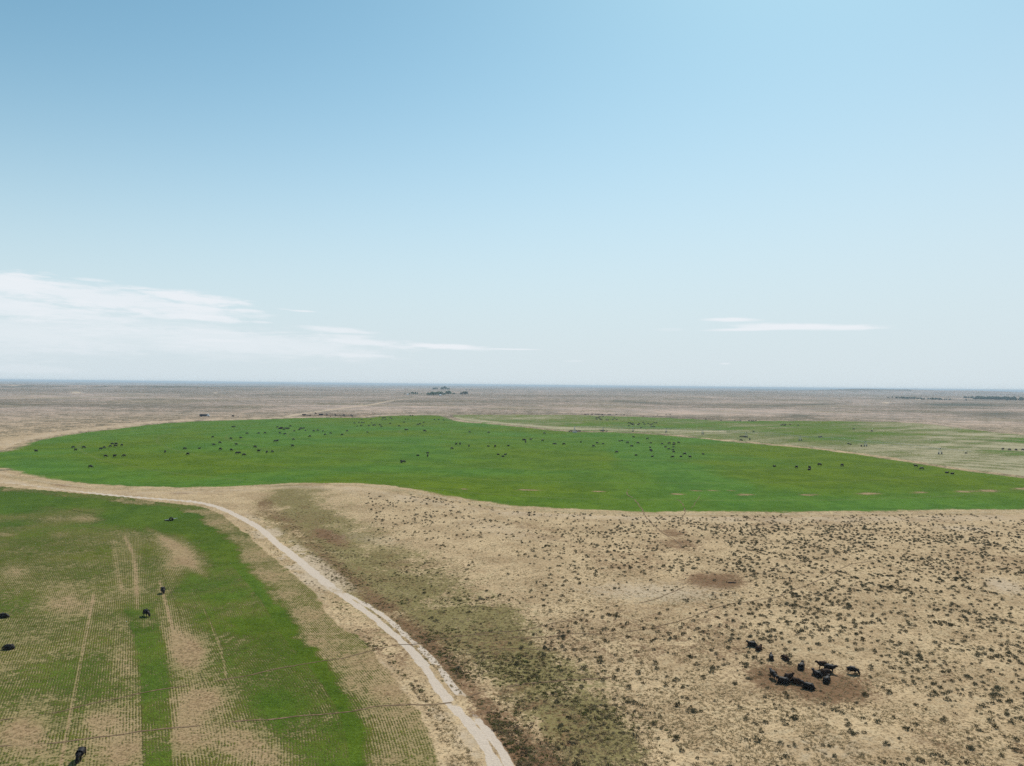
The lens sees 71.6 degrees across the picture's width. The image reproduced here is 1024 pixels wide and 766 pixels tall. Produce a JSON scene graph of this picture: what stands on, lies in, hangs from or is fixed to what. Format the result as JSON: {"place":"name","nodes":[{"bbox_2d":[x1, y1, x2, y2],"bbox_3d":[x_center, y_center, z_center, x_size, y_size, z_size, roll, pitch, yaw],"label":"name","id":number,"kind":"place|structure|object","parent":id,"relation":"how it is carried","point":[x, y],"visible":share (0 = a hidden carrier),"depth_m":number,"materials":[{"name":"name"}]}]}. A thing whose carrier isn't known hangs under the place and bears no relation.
{"place":"outdoors","nodes":[
{"label":"outdoors","id":0,"kind":"place"},
{"bbox_2d":[0,428,85,445],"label":"field edge road","id":1,"kind":"structure","parent":0,"point":[27,439],"depth_m":533.13,"materials":[{"name":"beige soil"}]},
{"bbox_2d":[0,487,444,765],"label":"young crop field","id":2,"kind":"structure","parent":0,"point":[84,578],"depth_m":114.12,"materials":[{"name":"green plant"}]},
{"bbox_2d":[0,613,9,617],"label":"cow","id":3,"kind":"object","parent":2,"relation":"on","point":[4,615],"visible":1,"depth_m":130.22},
{"bbox_2d":[1,643,14,649],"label":"cow","id":4,"kind":"object","parent":2,"relation":"on","point":[9,646],"visible":1,"depth_m":114.72},
{"bbox_2d":[75,746,86,763],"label":"cow","id":5,"kind":"object","parent":2,"relation":"on","point":[80,752],"visible":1,"depth_m":81.82},
{"bbox_2d":[142,609,149,616],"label":"cow","id":6,"kind":"object","parent":2,"relation":"on","point":[146,611],"visible":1,"depth_m":131.33},
{"bbox_2d":[24,484,513,765],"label":"dirt road","id":7,"kind":"structure","parent":0,"point":[483,734],"depth_m":117.09,"materials":[{"name":"beige soil"}]},
{"bbox_2d":[289,399,402,415],"bbox_3d":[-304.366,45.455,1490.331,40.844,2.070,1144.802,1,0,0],"label":"distant dirt road","id":8,"kind":"structure","parent":0,"point":[340,408],"depth_m":1227.86,"materials":[{"name":"beige soil"}]},
{"bbox_2d":[0,381,1023,765],"bbox_3d":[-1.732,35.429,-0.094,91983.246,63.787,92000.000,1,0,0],"label":"ground","id":9,"kind":"structure","parent":0,"point":[30,409],"depth_m":157.61,"materials":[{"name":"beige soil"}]},
{"bbox_2d":[0,702,451,746],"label":"cattle trail","id":10,"kind":"object","parent":9,"relation":"on","point":[242,720],"visible":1,"depth_m":92.68,"materials":[{"name":"brown soil"}]},
{"bbox_2d":[1,620,570,719],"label":"cattle trail","id":11,"kind":"object","parent":9,"relation":"on","point":[288,666],"visible":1,"depth_m":109.61,"materials":[{"name":"brown soil"}]},
{"bbox_2d":[245,503,698,765],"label":"weeds","id":12,"kind":"object","parent":9,"relation":"on","point":[524,725],"visible":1,"depth_m":107.98,"materials":[{"name":"green plant"}]},
{"bbox_2d":[438,648,541,665],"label":"cattle trail","id":13,"kind":"object","parent":9,"relation":"on","point":[501,648],"visible":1,"depth_m":117.88,"materials":[{"name":"brown soil"}]},
{"bbox_2d":[468,675,623,697],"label":"cattle trail","id":14,"kind":"object","parent":9,"relation":"on","point":[546,681],"visible":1,"depth_m":105.79,"materials":[{"name":"brown soil"}]},
{"bbox_2d":[572,758,580,765],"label":"sagebrush","id":15,"kind":"object","parent":9,"relation":"on","point":[576,764],"visible":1,"depth_m":82.81,"materials":[{"name":"green plant"}]},
{"bbox_2d":[457,413,710,418],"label":"wire fence","id":16,"kind":"object","parent":9,"relation":"on","point":[555,413],"visible":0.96,"depth_m":1051.71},
{"bbox_2d":[626,492,682,547],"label":"cattle trail","id":17,"kind":"object","parent":9,"relation":"on","point":[651,522],"visible":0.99,"depth_m":233.06,"materials":[{"name":"beige soil"}]},
{"bbox_2d":[476,560,877,637],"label":"cattle trail","id":18,"kind":"object","parent":9,"relation":"on","point":[683,619],"visible":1,"depth_m":130.38,"materials":[{"name":"beige soil"}]},
{"bbox_2d":[365,493,1023,765],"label":"sagebrush cover","id":19,"kind":"object","parent":9,"relation":"on","point":[890,587],"visible":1,"depth_m":162.28,"materials":[{"name":"green plant"}]},
{"bbox_2d":[746,640,757,646],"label":"cow","id":20,"kind":"object","parent":9,"relation":"on","point":[752,643],"visible":0.94,"depth_m":118.67},
{"bbox_2d":[755,644,761,650],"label":"cow","id":21,"kind":"object","parent":9,"relation":"on","point":[758,648],"visible":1,"depth_m":117.03},
{"bbox_2d":[768,652,773,659],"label":"cow","id":22,"kind":"object","parent":9,"relation":"on","point":[771,656],"visible":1,"depth_m":113.36},
{"bbox_2d":[769,668,776,679],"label":"cow","id":23,"kind":"object","parent":9,"relation":"on","point":[773,673],"visible":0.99,"depth_m":106.31},
{"bbox_2d":[775,675,790,684],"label":"cow","id":24,"kind":"object","parent":9,"relation":"on","point":[784,680],"visible":1,"depth_m":104.80},
{"bbox_2d":[780,654,789,661],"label":"cow","id":25,"kind":"object","parent":9,"relation":"on","point":[784,657],"visible":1,"depth_m":113.17},
{"bbox_2d":[784,672,794,678],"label":"cow","id":26,"kind":"object","parent":9,"relation":"on","point":[789,675],"visible":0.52,"depth_m":106.38},
{"bbox_2d":[789,677,801,684],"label":"cow","id":27,"kind":"object","parent":9,"relation":"on","point":[793,680],"visible":0.95,"depth_m":104.67},
{"bbox_2d":[797,660,804,669],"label":"cow","id":28,"kind":"object","parent":9,"relation":"on","point":[801,665],"visible":1,"depth_m":109.76},
{"bbox_2d":[800,680,815,689],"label":"cow","id":29,"kind":"object","parent":9,"relation":"on","point":[808,686],"visible":1,"depth_m":102.95},
{"bbox_2d":[811,668,822,677],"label":"cow","id":30,"kind":"object","parent":9,"relation":"on","point":[817,674],"visible":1,"depth_m":107.14},
{"bbox_2d":[815,660,828,668],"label":"cow","id":31,"kind":"object","parent":9,"relation":"on","point":[820,663],"visible":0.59,"depth_m":109.93},
{"bbox_2d":[820,668,832,675],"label":"cow","id":32,"kind":"object","parent":9,"relation":"on","point":[826,671],"visible":0.82,"depth_m":107.68},
{"bbox_2d":[822,674,830,683],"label":"cow","id":33,"kind":"object","parent":9,"relation":"on","point":[827,679],"visible":1,"depth_m":105.07},
{"bbox_2d":[823,663,837,671],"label":"cow","id":34,"kind":"object","parent":9,"relation":"on","point":[829,666],"visible":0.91,"depth_m":108.59},
{"bbox_2d":[846,666,859,673],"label":"cow","id":35,"kind":"object","parent":9,"relation":"on","point":[851,668],"visible":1,"depth_m":108.01},
{"bbox_2d":[887,397,966,399],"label":"tree belt","id":36,"kind":"object","parent":9,"relation":"on","point":[932,398],"visible":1,"depth_m":2998.66,"materials":[{"name":"green plant"}]},
{"bbox_2d":[963,396,1023,399],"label":"tree belt","id":37,"kind":"object","parent":9,"relation":"on","point":[998,397],"visible":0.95,"depth_m":3034.31,"materials":[{"name":"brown wood"}]},
{"bbox_2d":[0,415,1023,512],"bbox_3d":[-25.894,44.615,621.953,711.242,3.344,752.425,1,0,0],"label":"green crop field","id":38,"kind":"structure","parent":0,"point":[573,472],"depth_m":377.78,"materials":[{"name":"green plant"}]},
{"bbox_2d":[0,0,1023,390],"label":"sky","id":39,"kind":"structure","parent":0,"point":[781,194],"materials":[{"name":"blue"}]},
{"bbox_2d":[450,415,1023,475],"bbox_3d":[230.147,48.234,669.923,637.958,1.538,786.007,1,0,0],"label":"stubble field","id":40,"kind":"structure","parent":0,"point":[984,451],"depth_m":668.84,"materials":[{"name":"plant"}]},
{"bbox_2d":[573,426,962,453],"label":"irrigation pivot","id":41,"kind":"object","parent":40,"relation":"on","point":[772,433],"visible":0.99,"depth_m":602.15,"materials":[{"name":"metal"}]}
]}

